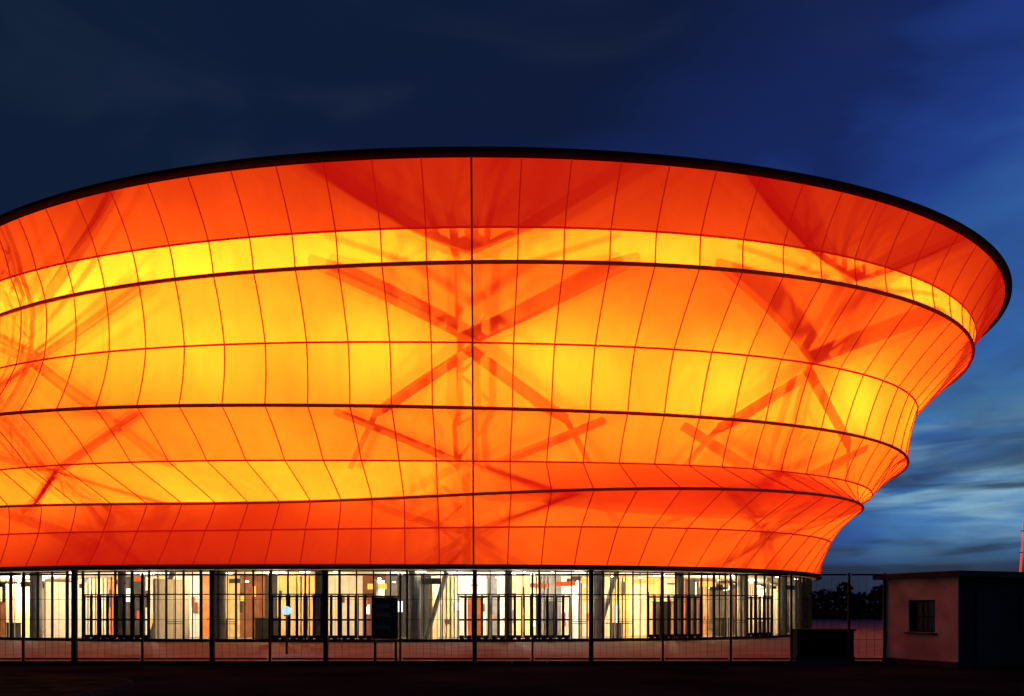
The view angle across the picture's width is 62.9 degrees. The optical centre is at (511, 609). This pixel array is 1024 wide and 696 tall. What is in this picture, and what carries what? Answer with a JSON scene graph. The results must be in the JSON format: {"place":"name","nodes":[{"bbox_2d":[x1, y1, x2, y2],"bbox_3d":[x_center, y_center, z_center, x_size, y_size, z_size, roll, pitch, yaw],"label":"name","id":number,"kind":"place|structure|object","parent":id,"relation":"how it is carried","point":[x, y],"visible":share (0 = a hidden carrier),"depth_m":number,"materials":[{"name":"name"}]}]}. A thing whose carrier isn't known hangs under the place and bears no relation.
{"place":"outdoors","nodes":[
{"label":"outdoors","id":0,"kind":"place"},
{"bbox_2d":[0,576,794,638],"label":"lobby walls","id":1,"kind":"structure","parent":0,"point":[365,585],"depth_m":48.25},
{"bbox_2d":[18,572,777,589],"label":"lobby luminaires","id":2,"kind":"object","parent":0,"point":[395,582],"visible":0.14,"depth_m":42.82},
{"bbox_2d":[21,629,788,641],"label":"lobby floor","id":3,"kind":"structure","parent":0,"point":[642,636],"depth_m":47.30,"materials":[{"name":"tile"}]},
{"bbox_2d":[0,570,811,641],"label":"window frames","id":4,"kind":"structure","parent":3,"relation":"on","point":[805,592],"depth_m":41.55,"materials":[{"name":"black metal"}]},
{"bbox_2d":[30,572,798,638],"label":"lobby columns","id":5,"kind":"structure","parent":3,"relation":"on","point":[318,585],"depth_m":42.79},
{"bbox_2d":[0,569,816,590],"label":"floor slab","id":6,"kind":"structure","parent":5,"relation":"on","point":[62,579],"depth_m":45.49,"materials":[{"name":"paint"}]},
{"bbox_2d":[0,564,821,580],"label":"base edge beam","id":7,"kind":"structure","parent":6,"relation":"on","point":[379,566],"depth_m":40.75,"materials":[{"name":"metal"}]},
{"bbox_2d":[0,156,974,563],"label":"ring beams","id":8,"kind":"structure","parent":7,"relation":"on","point":[568,262],"depth_m":37.39,"materials":[{"name":"black metal"}]},
{"bbox_2d":[0,157,1004,573],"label":"membrane facade","id":9,"kind":"structure","parent":6,"relation":"on","point":[326,373],"depth_m":38.00,"materials":[{"name":"fabric"}]},
{"bbox_2d":[0,157,1005,573],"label":"membrane seams","id":10,"kind":"object","parent":9,"relation":"attached to","point":[436,461],"visible":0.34,"depth_m":38.76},
{"bbox_2d":[0,146,1011,337],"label":"roof","id":11,"kind":"structure","parent":9,"relation":"on","point":[989,249],"depth_m":34.11,"materials":[{"name":"metal"}]},
{"bbox_2d":[0,619,882,660],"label":"pavement","id":12,"kind":"structure","parent":0,"point":[869,629],"depth_m":33.46,"materials":[{"name":"concrete"}]},
{"bbox_2d":[282,606,290,653],"bbox_3d":[-8.067,0.740,30.000,0.320,1.720,0.320,0,0,0],"label":"pole light","id":13,"kind":"object","parent":12,"relation":"on","point":[286,610],"visible":0.98,"depth_m":29.96,"materials":[{"name":"metal"}]},
{"bbox_2d":[371,596,399,660],"bbox_3d":[-3.672,0.603,24.300,0.820,2.015,0.200,0,0,0],"label":"notice board","id":14,"kind":"object","parent":12,"relation":"on","point":[385,617],"visible":0.91,"depth_m":24.24,"materials":[{"name":"metal"}]},
{"bbox_2d":[0,570,885,660],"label":"metal fence","id":15,"kind":"object","parent":12,"relation":"on","point":[74,599],"visible":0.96,"depth_m":25.18,"materials":[{"name":"metal"}]},
{"bbox_2d":[793,629,855,660],"bbox_3d":[9.723,1.103,26.200,1.850,0.995,0.550,0,0,0],"label":"utility cabinet","id":16,"kind":"object","parent":12,"relation":"on","point":[811,648],"visible":0.71,"depth_m":25.95,"materials":[{"name":"metal"}]},
{"bbox_2d":[0,666,1023,695],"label":"road","id":17,"kind":"structure","parent":0,"point":[561,681],"depth_m":18.83,"materials":[{"name":"black asphalt"}]},
{"bbox_2d":[0,672,133,695],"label":"verge kerb","id":18,"kind":"structure","parent":17,"relation":"on","point":[128,684],"depth_m":16.25,"materials":[{"name":"concrete"}]},
{"bbox_2d":[0,673,125,695],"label":"grass verge","id":19,"kind":"object","parent":18,"relation":"on","point":[22,684],"depth_m":16.89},
{"bbox_2d":[0,0,1023,609],"label":"sky","id":20,"kind":"structure","parent":0,"point":[921,102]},
{"bbox_2d":[812,610,921,665],"bbox_3d":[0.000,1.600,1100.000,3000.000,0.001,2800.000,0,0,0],"label":"ground","id":21,"kind":"structure","parent":0,"point":[864,616],"depth_m":169.38,"materials":[{"name":"soil"}]},
{"bbox_2d":[0,661,896,665],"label":"kerb","id":22,"kind":"structure","parent":21,"relation":"on","point":[448,663],"depth_m":23.93,"materials":[{"name":"concrete"}]},
{"bbox_2d":[812,582,882,618],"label":"distant trees","id":23,"kind":"object","parent":21,"relation":"on","point":[859,608],"visible":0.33,"depth_m":127.23,"materials":[{"name":"black plant"}]},
{"bbox_2d":[873,570,1023,667],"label":"gatehouse kiosk","id":24,"kind":"object","parent":21,"relation":"on","point":[960,619],"visible":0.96,"depth_m":23.57,"materials":[{"name":"paint"}]},
{"bbox_2d":[1019,520,1023,571],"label":"light mast","id":25,"kind":"object","parent":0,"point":[1021,556],"visible":0.3,"depth_m":59.95,"materials":[{"name":"metal"}]}
]}

